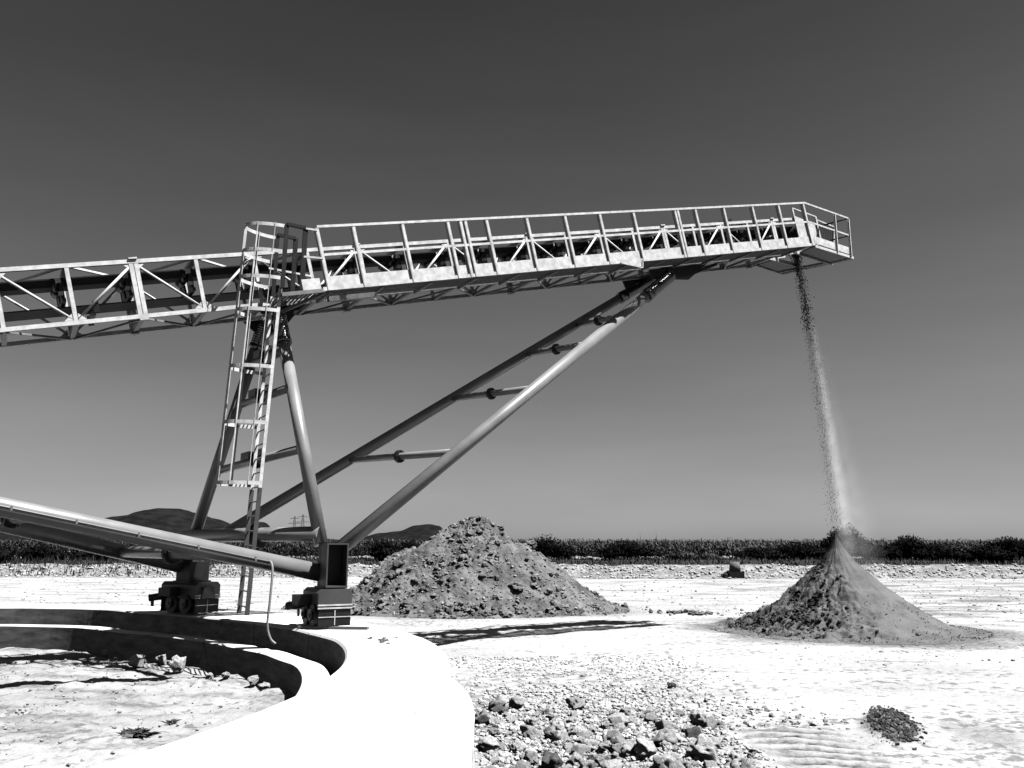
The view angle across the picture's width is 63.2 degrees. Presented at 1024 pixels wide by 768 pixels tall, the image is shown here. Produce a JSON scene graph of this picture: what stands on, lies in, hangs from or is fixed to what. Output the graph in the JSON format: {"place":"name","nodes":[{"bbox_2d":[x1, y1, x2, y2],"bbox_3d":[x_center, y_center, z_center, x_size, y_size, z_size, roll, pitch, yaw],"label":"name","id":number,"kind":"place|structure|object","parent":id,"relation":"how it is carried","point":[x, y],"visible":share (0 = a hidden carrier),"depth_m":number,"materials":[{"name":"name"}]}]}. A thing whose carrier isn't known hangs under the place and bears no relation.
{"place":"outdoors","nodes":[
{"label":"outdoors","id":0,"kind":"place"},
{"bbox_2d":[0,508,337,544],"bbox_3d":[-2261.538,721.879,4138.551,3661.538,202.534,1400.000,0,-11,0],"label":"hills","id":1,"kind":"structure","parent":0,"point":[176,521],"depth_m":3841.97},
{"bbox_2d":[363,524,442,541],"bbox_3d":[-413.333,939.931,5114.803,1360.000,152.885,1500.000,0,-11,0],"label":"hills","id":2,"kind":"structure","parent":0,"point":[418,532],"depth_m":4737.37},
{"bbox_2d":[0,557,1023,767],"bbox_3d":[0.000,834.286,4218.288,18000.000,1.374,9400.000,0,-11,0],"label":"ground","id":3,"kind":"structure","parent":0,"point":[967,711],"depth_m":14.74,"materials":[{"name":"sand"}]},
{"bbox_2d":[0,547,15,562],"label":"bush","id":4,"kind":"object","parent":3,"relation":"on","point":[4,552],"visible":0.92,"depth_m":57.46,"materials":[{"name":"black plant"}]},
{"bbox_2d":[15,543,68,560],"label":"bush","id":5,"kind":"object","parent":3,"relation":"on","point":[40,551],"visible":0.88,"depth_m":58.48,"materials":[{"name":"black plant"}]},
{"bbox_2d":[67,551,114,559],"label":"bush","id":6,"kind":"object","parent":3,"relation":"on","point":[76,554],"visible":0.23,"depth_m":59.06,"materials":[{"name":"black plant"}]},
{"bbox_2d":[0,647,294,767],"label":"ring floor","id":7,"kind":"structure","parent":3,"relation":"on","point":[94,749],"depth_m":9.67,"materials":[{"name":"sand"}]},
{"bbox_2d":[0,650,257,766],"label":"pebbles","id":8,"kind":"object","parent":7,"relation":"on","point":[74,699],"visible":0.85,"depth_m":9.82,"materials":[{"name":"gravel"}]},
{"bbox_2d":[128,654,146,667],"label":"stone","id":9,"kind":"object","parent":7,"relation":"on","point":[137,661],"visible":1,"depth_m":12.53,"materials":[{"name":"stone"}]},
{"bbox_2d":[117,727,161,737],"bbox_3d":[-3.628,3.379,8.068,0.413,0.064,0.489,8,-14,-35],"label":"dry weed","id":10,"kind":"object","parent":7,"relation":"on","point":[137,732],"visible":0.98,"depth_m":7.99,"materials":[{"name":"plant"}]},
{"bbox_2d":[155,654,167,664],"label":"stone","id":11,"kind":"object","parent":7,"relation":"on","point":[161,659],"visible":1,"depth_m":12.83,"materials":[{"name":"stone"}]},
{"bbox_2d":[161,718,181,724],"bbox_3d":[-3.512,3.490,8.606,0.165,0.045,0.198,-5,-12,24],"label":"dry weed","id":12,"kind":"object","parent":7,"relation":"on","point":[172,721],"visible":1,"depth_m":8.58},
{"bbox_2d":[168,655,186,674],"bbox_3d":[-4.905,4.126,12.198,0.229,0.292,0.245,0,-11,2],"label":"stone","id":13,"kind":"object","parent":7,"relation":"on","point":[177,664],"visible":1,"depth_m":12.10,"materials":[{"name":"stone"}]},
{"bbox_2d":[221,672,230,679],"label":"stone","id":14,"kind":"object","parent":7,"relation":"on","point":[225,675],"visible":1,"depth_m":11.42,"materials":[{"name":"stone"}]},
{"bbox_2d":[248,675,258,684],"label":"stone","id":15,"kind":"object","parent":7,"relation":"on","point":[253,680],"visible":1,"depth_m":10.98,"materials":[{"name":"stone"}]},
{"bbox_2d":[257,682,269,690],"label":"stone","id":16,"kind":"object","parent":7,"relation":"on","point":[263,686],"visible":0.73,"depth_m":10.30,"materials":[{"name":"stone"}]},
{"bbox_2d":[0,624,329,695],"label":"ring wall","id":17,"kind":"structure","parent":3,"relation":"on","point":[295,675],"depth_m":13.17,"materials":[{"name":"concrete"}]},
{"bbox_2d":[0,604,474,767],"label":"ring wall","id":18,"kind":"structure","parent":3,"relation":"on","point":[403,700],"depth_m":6.45,"materials":[{"name":"concrete"}]},
{"bbox_2d":[297,626,368,629],"bbox_3d":[-2.480,3.380,11.541,0.999,0.035,0.100,-1,-11,7],"label":"steel bar","id":19,"kind":"object","parent":18,"relation":"on","point":[340,627],"visible":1,"depth_m":11.51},
{"bbox_2d":[367,636,397,643],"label":"crumbs","id":20,"kind":"object","parent":18,"relation":"on","point":[384,639],"visible":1,"depth_m":10.06,"materials":[{"name":"stone"}]},
{"bbox_2d":[0,202,853,644],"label":"stacking conveyor","id":21,"kind":"object","parent":18,"relation":"on","point":[192,588],"visible":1,"depth_m":13.90,"materials":[{"name":"metal"}]},
{"bbox_2d":[789,250,843,536],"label":"falling gravel","id":22,"kind":"structure","parent":21,"relation":"attached to","point":[797,261],"depth_m":20.83,"materials":[{"name":"gravel"}]},
{"bbox_2d":[368,538,403,561],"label":"bush","id":23,"kind":"object","parent":3,"relation":"on","point":[382,551],"visible":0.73,"depth_m":58.36,"materials":[{"name":"black plant"}]},
{"bbox_2d":[394,539,419,549],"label":"bush","id":24,"kind":"object","parent":3,"relation":"on","point":[408,545],"visible":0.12,"depth_m":59.64,"materials":[{"name":"black plant"}]},
{"bbox_2d":[475,709,489,724],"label":"stone","id":25,"kind":"object","parent":3,"relation":"on","point":[482,716],"visible":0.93,"depth_m":9.16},
{"bbox_2d":[478,735,499,749],"bbox_3d":[-0.240,3.647,8.414,0.212,0.168,0.186,-10,-15,41],"label":"stone","id":26,"kind":"object","parent":3,"relation":"on","point":[487,742],"visible":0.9,"depth_m":8.38,"materials":[{"name":"stone"}]},
{"bbox_2d":[487,727,500,736],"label":"stone","id":27,"kind":"object","parent":3,"relation":"on","point":[492,731],"visible":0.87,"depth_m":8.82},
{"bbox_2d":[489,717,499,726],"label":"stone","id":28,"kind":"object","parent":3,"relation":"on","point":[494,721],"visible":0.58,"depth_m":9.15,"materials":[{"name":"stone"}]},
{"bbox_2d":[490,756,499,764],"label":"stone","id":29,"kind":"object","parent":3,"relation":"on","point":[495,759],"visible":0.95,"depth_m":7.97,"materials":[{"name":"stone"}]},
{"bbox_2d":[349,516,642,618],"bbox_3d":[-1.197,5.628,26.041,10.506,2.960,7.221,0,-11,0],"label":"earth pile","id":30,"kind":"object","parent":3,"relation":"on","point":[475,567],"visible":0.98,"depth_m":24.10,"materials":[{"name":"grey stone"}]},
{"bbox_2d":[488,694,508,713],"bbox_3d":[-0.162,3.770,9.785,0.242,0.215,0.226,0,-11,-2],"label":"stone","id":31,"kind":"object","parent":3,"relation":"on","point":[499,704],"visible":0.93,"depth_m":9.70,"materials":[{"name":"stone"}]},
{"bbox_2d":[506,714,516,723],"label":"stone","id":32,"kind":"object","parent":3,"relation":"on","point":[512,718],"visible":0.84,"depth_m":9.33,"materials":[{"name":"stone"}]},
{"bbox_2d":[0,537,1023,557],"bbox_3d":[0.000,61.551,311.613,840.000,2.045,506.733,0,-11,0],"label":"corn field","id":33,"kind":"structure","parent":3,"relation":"on","point":[585,549],"depth_m":64.36,"materials":[{"name":"plant"}]},
{"bbox_2d":[0,551,1023,576],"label":"weeds","id":34,"kind":"object","parent":3,"relation":"on","point":[570,559],"visible":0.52,"depth_m":55.85,"materials":[{"name":"grey plant"}]},
{"bbox_2d":[0,563,1023,578],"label":"bank stones","id":35,"kind":"object","parent":3,"relation":"on","point":[690,572],"visible":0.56,"depth_m":53.19,"materials":[{"name":"stone"}]},
{"bbox_2d":[5,571,1022,616],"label":"crumbs","id":36,"kind":"object","parent":3,"relation":"on","point":[741,609],"visible":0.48,"depth_m":33.29,"materials":[{"name":"grey stone"}]},
{"bbox_2d":[509,697,523,708],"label":"stone","id":37,"kind":"object","parent":3,"relation":"on","point":[516,702],"visible":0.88,"depth_m":9.91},
{"bbox_2d":[16,555,1020,559],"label":"field edge stones","id":38,"kind":"object","parent":3,"relation":"on","point":[576,557],"visible":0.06,"depth_m":60.69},
{"bbox_2d":[511,741,525,752],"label":"stone","id":39,"kind":"object","parent":3,"relation":"on","point":[519,746],"visible":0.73,"depth_m":8.29,"materials":[{"name":"stone"}]},
{"bbox_2d":[516,760,530,767],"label":"stone","id":40,"kind":"object","parent":3,"relation":"on","point":[521,764],"visible":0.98,"depth_m":7.79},
{"bbox_2d":[520,725,538,740],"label":"stone","id":41,"kind":"object","parent":3,"relation":"on","point":[530,732],"visible":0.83,"depth_m":8.75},
{"bbox_2d":[525,750,537,761],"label":"stone","id":42,"kind":"object","parent":3,"relation":"on","point":[529,755],"visible":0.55,"depth_m":8.04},
{"bbox_2d":[526,718,539,725],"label":"stone","id":43,"kind":"object","parent":3,"relation":"on","point":[532,721],"visible":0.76,"depth_m":9.16,"materials":[{"name":"stone"}]},
{"bbox_2d":[529,756,538,765],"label":"stone","id":44,"kind":"object","parent":3,"relation":"on","point":[533,760],"visible":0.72,"depth_m":7.90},
{"bbox_2d":[543,726,555,739],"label":"stone","id":45,"kind":"object","parent":3,"relation":"on","point":[548,730],"visible":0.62,"depth_m":8.70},
{"bbox_2d":[545,712,556,720],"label":"stone","id":46,"kind":"object","parent":3,"relation":"on","point":[550,716],"visible":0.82,"depth_m":9.37,"materials":[{"name":"stone"}]},
{"bbox_2d":[528,534,576,558],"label":"bush","id":47,"kind":"object","parent":3,"relation":"on","point":[560,551],"visible":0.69,"depth_m":58.50,"materials":[{"name":"black plant"}]},
{"bbox_2d":[541,750,563,767],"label":"stone","id":48,"kind":"object","parent":3,"relation":"on","point":[551,760],"visible":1,"depth_m":7.70,"materials":[{"name":"stone"}]},
{"bbox_2d":[551,730,569,741],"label":"stone","id":49,"kind":"object","parent":3,"relation":"on","point":[557,735],"visible":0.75,"depth_m":8.51,"materials":[{"name":"stone"}]},
{"bbox_2d":[561,742,571,751],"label":"stone","id":50,"kind":"object","parent":3,"relation":"on","point":[568,746],"visible":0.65,"depth_m":8.21,"materials":[{"name":"stone"}]},
{"bbox_2d":[566,716,578,722],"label":"stone","id":51,"kind":"object","parent":3,"relation":"on","point":[572,719],"visible":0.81,"depth_m":9.13,"materials":[{"name":"stone"}]},
{"bbox_2d":[566,726,579,736],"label":"stone","id":52,"kind":"object","parent":3,"relation":"on","point":[573,731],"visible":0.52,"depth_m":8.63,"materials":[{"name":"stone"}]},
{"bbox_2d":[565,697,585,709],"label":"stone","id":53,"kind":"object","parent":3,"relation":"on","point":[574,703],"visible":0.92,"depth_m":9.82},
{"bbox_2d":[568,751,582,766],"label":"stone","id":54,"kind":"object","parent":3,"relation":"on","point":[575,758],"visible":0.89,"depth_m":7.74,"materials":[{"name":"stone"}]},
{"bbox_2d":[571,743,591,753],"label":"stone","id":55,"kind":"object","parent":3,"relation":"on","point":[578,748],"visible":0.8,"depth_m":8.03,"materials":[{"name":"stone"}]},
{"bbox_2d":[577,730,591,736],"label":"stone","id":56,"kind":"object","parent":3,"relation":"on","point":[583,733],"visible":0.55,"depth_m":8.60,"materials":[{"name":"stone"}]},
{"bbox_2d":[580,759,598,767],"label":"stone","id":57,"kind":"object","parent":3,"relation":"on","point":[589,763],"visible":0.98,"depth_m":7.38,"materials":[{"name":"stone"}]},
{"bbox_2d":[584,738,598,749],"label":"stone","id":58,"kind":"object","parent":3,"relation":"on","point":[593,743],"visible":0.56,"depth_m":8.10,"materials":[{"name":"stone"}]},
{"bbox_2d":[594,754,610,763],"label":"stone","id":59,"kind":"object","parent":3,"relation":"on","point":[599,757],"visible":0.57,"depth_m":7.61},
{"bbox_2d":[596,742,610,752],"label":"stone","id":60,"kind":"object","parent":3,"relation":"on","point":[602,747],"visible":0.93,"depth_m":8.00,"materials":[{"name":"stone"}]},
{"bbox_2d":[601,720,612,729],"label":"stone","id":61,"kind":"object","parent":3,"relation":"on","point":[607,724],"visible":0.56,"depth_m":8.85,"materials":[{"name":"stone"}]},
{"bbox_2d":[599,759,623,767],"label":"stone","id":62,"kind":"object","parent":3,"relation":"on","point":[614,763],"visible":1,"depth_m":7.30,"materials":[{"name":"stone"}]},
{"bbox_2d":[448,655,775,714],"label":"crumbs","id":63,"kind":"object","parent":3,"relation":"on","point":[565,672],"visible":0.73,"depth_m":12.56,"materials":[{"name":"stone"}]},
{"bbox_2d":[606,728,619,739],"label":"stone","id":64,"kind":"object","parent":3,"relation":"on","point":[611,732],"visible":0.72,"depth_m":8.40,"materials":[{"name":"stone"}]},
{"bbox_2d":[609,743,620,752],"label":"stone","id":65,"kind":"object","parent":3,"relation":"on","point":[614,747],"visible":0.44,"depth_m":7.98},
{"bbox_2d":[474,684,758,767],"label":"chippings","id":66,"kind":"object","parent":3,"relation":"on","point":[636,733],"visible":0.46,"depth_m":9.33,"materials":[{"name":"gravel"}]},
{"bbox_2d":[610,733,623,743],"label":"stone","id":67,"kind":"object","parent":3,"relation":"on","point":[618,738],"visible":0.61,"depth_m":8.25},
{"bbox_2d":[607,712,631,728],"bbox_3d":[1.155,3.628,8.920,0.239,0.181,0.222,2,-11,-11],"label":"stone","id":68,"kind":"object","parent":3,"relation":"on","point":[616,718],"visible":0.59,"depth_m":8.87,"materials":[{"name":"stone"}]},
{"bbox_2d":[612,722,626,732],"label":"stone","id":69,"kind":"object","parent":3,"relation":"on","point":[621,727],"visible":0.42,"depth_m":8.58,"materials":[{"name":"stone"}]},
{"bbox_2d":[591,538,660,559],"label":"bush","id":70,"kind":"object","parent":3,"relation":"on","point":[630,550],"visible":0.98,"depth_m":58.35,"materials":[{"name":"black plant"}]},
{"bbox_2d":[619,738,636,758],"bbox_3d":[1.097,3.448,7.830,0.184,0.204,0.225,-13,-31,24],"label":"stone","id":71,"kind":"object","parent":3,"relation":"on","point":[628,747],"visible":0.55,"depth_m":7.76,"materials":[{"name":"stone"}]},
{"bbox_2d":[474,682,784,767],"bbox_3d":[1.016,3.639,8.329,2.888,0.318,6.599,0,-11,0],"label":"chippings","id":72,"kind":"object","parent":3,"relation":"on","point":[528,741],"visible":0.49,"depth_m":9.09,"materials":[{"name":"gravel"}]},
{"bbox_2d":[634,737,656,757],"bbox_3d":[1.225,3.379,7.679,0.233,0.192,0.298,17,-13,-10],"label":"stone","id":73,"kind":"object","parent":3,"relation":"on","point":[644,747],"visible":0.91,"depth_m":7.61,"materials":[{"name":"stone"}]},
{"bbox_2d":[643,712,657,723],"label":"stone","id":74,"kind":"object","parent":3,"relation":"on","point":[652,717],"visible":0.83,"depth_m":8.97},
{"bbox_2d":[646,707,658,712],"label":"stone","id":75,"kind":"object","parent":3,"relation":"on","point":[651,709],"visible":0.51,"depth_m":9.42,"materials":[{"name":"stone"}]},
{"bbox_2d":[650,728,677,746],"bbox_3d":[1.500,3.462,8.063,0.309,0.242,0.262,9,-20,-24],"label":"stone","id":76,"kind":"object","parent":3,"relation":"on","point":[667,734],"visible":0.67,"depth_m":7.99,"materials":[{"name":"stone"}]},
{"bbox_2d":[653,754,675,767],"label":"stone","id":77,"kind":"object","parent":3,"relation":"on","point":[663,761],"visible":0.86,"depth_m":7.24,"materials":[{"name":"stone"}]},
{"bbox_2d":[659,740,671,749],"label":"stone","id":78,"kind":"object","parent":3,"relation":"on","point":[663,744],"visible":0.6,"depth_m":7.87,"materials":[{"name":"stone"}]},
{"bbox_2d":[655,718,677,729],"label":"stone","id":79,"kind":"object","parent":3,"relation":"on","point":[662,723],"visible":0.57,"depth_m":8.65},
{"bbox_2d":[491,672,849,767],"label":"chippings","id":80,"kind":"object","parent":3,"relation":"on","point":[683,739],"visible":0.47,"depth_m":9.34,"materials":[{"name":"gravel"}]},
{"bbox_2d":[668,760,684,767],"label":"stone","id":81,"kind":"object","parent":3,"relation":"on","point":[676,764],"visible":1,"depth_m":7.00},
{"bbox_2d":[649,609,709,613],"bbox_3d":[4.874,6.649,24.302,1.758,0.134,0.618,0,-11,0],"label":"clod heap","id":82,"kind":"object","parent":3,"relation":"on","point":[677,611],"visible":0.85,"depth_m":24.27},
{"bbox_2d":[664,551,698,559],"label":"bush","id":83,"kind":"object","parent":3,"relation":"on","point":[682,554],"visible":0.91,"depth_m":57.45,"materials":[{"name":"grey plant"}]},
{"bbox_2d":[685,760,698,767],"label":"stone","id":84,"kind":"object","parent":3,"relation":"on","point":[692,764],"visible":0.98,"depth_m":7.14,"materials":[{"name":"stone"}]},
{"bbox_2d":[685,726,700,738],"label":"stone","id":85,"kind":"object","parent":3,"relation":"on","point":[694,732],"visible":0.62,"depth_m":8.21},
{"bbox_2d":[673,610,719,615],"bbox_3d":[5.279,6.547,23.753,1.218,0.120,0.650,3,-12,-16],"label":"clod heap","id":86,"kind":"object","parent":3,"relation":"on","point":[699,613],"visible":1,"depth_m":23.65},
{"bbox_2d":[690,709,707,724],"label":"stone","id":87,"kind":"object","parent":3,"relation":"on","point":[697,716],"visible":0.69,"depth_m":8.84,"materials":[{"name":"stone"}]},
{"bbox_2d":[685,734,717,760],"bbox_3d":[1.739,3.310,7.517,0.229,0.243,0.307,-20,17,-41],"label":"stone","id":88,"kind":"object","parent":3,"relation":"on","point":[702,747],"visible":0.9,"depth_m":7.48,"materials":[{"name":"stone"}]},
{"bbox_2d":[700,716,716,729],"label":"stone","id":89,"kind":"object","parent":3,"relation":"on","point":[710,721],"visible":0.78,"depth_m":8.69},
{"bbox_2d":[694,553,723,559],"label":"bush","id":90,"kind":"object","parent":3,"relation":"on","point":[707,555],"visible":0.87,"depth_m":57.27,"materials":[{"name":"grey plant"}]},
{"bbox_2d":[702,760,716,767],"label":"stone","id":91,"kind":"object","parent":3,"relation":"on","point":[708,763],"visible":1,"depth_m":7.14,"materials":[{"name":"stone"}]},
{"bbox_2d":[710,737,721,749],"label":"stone","id":92,"kind":"object","parent":3,"relation":"on","point":[717,742],"visible":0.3,"depth_m":7.84,"materials":[{"name":"stone"}]},
{"bbox_2d":[724,759,739,767],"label":"stone","id":93,"kind":"object","parent":3,"relation":"on","point":[733,763],"visible":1,"depth_m":7.00,"materials":[{"name":"stone"}]},
{"bbox_2d":[720,562,744,577],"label":"concrete stub","id":94,"kind":"object","parent":3,"relation":"on","point":[734,571],"visible":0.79,"depth_m":51.59,"materials":[{"name":"concrete"}]},
{"bbox_2d":[726,752,744,766],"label":"stone","id":95,"kind":"object","parent":3,"relation":"on","point":[734,755],"visible":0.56,"depth_m":7.21,"materials":[{"name":"stone"}]},
{"bbox_2d":[741,758,754,767],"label":"stone","id":96,"kind":"object","parent":3,"relation":"on","point":[746,762],"visible":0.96,"depth_m":7.12,"materials":[{"name":"stone"}]},
{"bbox_2d":[731,546,796,559],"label":"bush","id":97,"kind":"object","parent":3,"relation":"on","point":[762,553],"visible":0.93,"depth_m":58.27,"materials":[{"name":"black plant"}]},
{"bbox_2d":[772,542,828,559],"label":"bush","id":98,"kind":"object","parent":3,"relation":"on","point":[802,551],"visible":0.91,"depth_m":58.29,"materials":[{"name":"black plant"}]},
{"bbox_2d":[819,522,875,556],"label":"tree","id":99,"kind":"object","parent":3,"relation":"on","point":[852,543],"visible":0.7,"depth_m":61.51,"materials":[{"name":"grey plant"}]},
{"bbox_2d":[706,532,996,645],"bbox_3d":[7.720,4.667,19.669,6.300,2.373,6.300,0,-11,0],"label":"gravel pile","id":100,"kind":"object","parent":3,"relation":"on","point":[837,593],"visible":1,"depth_m":18.30,"materials":[{"name":"gravel"}]},
{"bbox_2d":[861,544,910,559],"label":"bush","id":101,"kind":"object","parent":3,"relation":"on","point":[880,551],"visible":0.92,"depth_m":58.26,"materials":[{"name":"black plant"}]},
{"bbox_2d":[860,705,927,749],"bbox_3d":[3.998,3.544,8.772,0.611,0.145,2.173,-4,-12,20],"label":"dark clump","id":102,"kind":"object","parent":3,"relation":"on","point":[911,733],"visible":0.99,"depth_m":8.48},
{"bbox_2d":[775,588,1023,665],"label":"crumbs","id":103,"kind":"object","parent":3,"relation":"on","point":[880,651],"visible":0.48,"depth_m":16.49,"materials":[{"name":"grey stone"}]},
{"bbox_2d":[884,533,928,559],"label":"tree","id":104,"kind":"object","parent":3,"relation":"on","point":[907,545],"visible":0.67,"depth_m":58.45,"materials":[{"name":"black plant"}]},
{"bbox_2d":[910,543,958,559],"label":"bush","id":105,"kind":"object","parent":3,"relation":"on","point":[938,551],"visible":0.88,"depth_m":57.41,"materials":[{"name":"black plant"}]},
{"bbox_2d":[947,542,975,552],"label":"bush","id":106,"kind":"object","parent":3,"relation":"on","point":[963,548],"visible":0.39,"depth_m":58.55,"materials":[{"name":"black plant"}]},
{"bbox_2d":[951,545,1020,561],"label":"bush","id":107,"kind":"object","parent":3,"relation":"on","point":[985,552],"visible":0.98,"depth_m":56.37,"materials":[{"name":"black plant"}]},
{"bbox_2d":[986,536,1023,556],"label":"tree","id":108,"kind":"object","parent":3,"relation":"on","point":[1007,544],"visible":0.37,"depth_m":61.57,"materials":[{"name":"black plant"}]},
{"bbox_2d":[1010,539,1023,557],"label":"tree","id":109,"kind":"object","parent":3,"relation":"on","point":[1018,549],"visible":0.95,"depth_m":60.21,"materials":[{"name":"black plant"}]},
{"bbox_2d":[0,0,1023,544],"label":"sky","id":110,"kind":"structure","parent":0,"point":[141,129],"materials":[{"name":"grey"}]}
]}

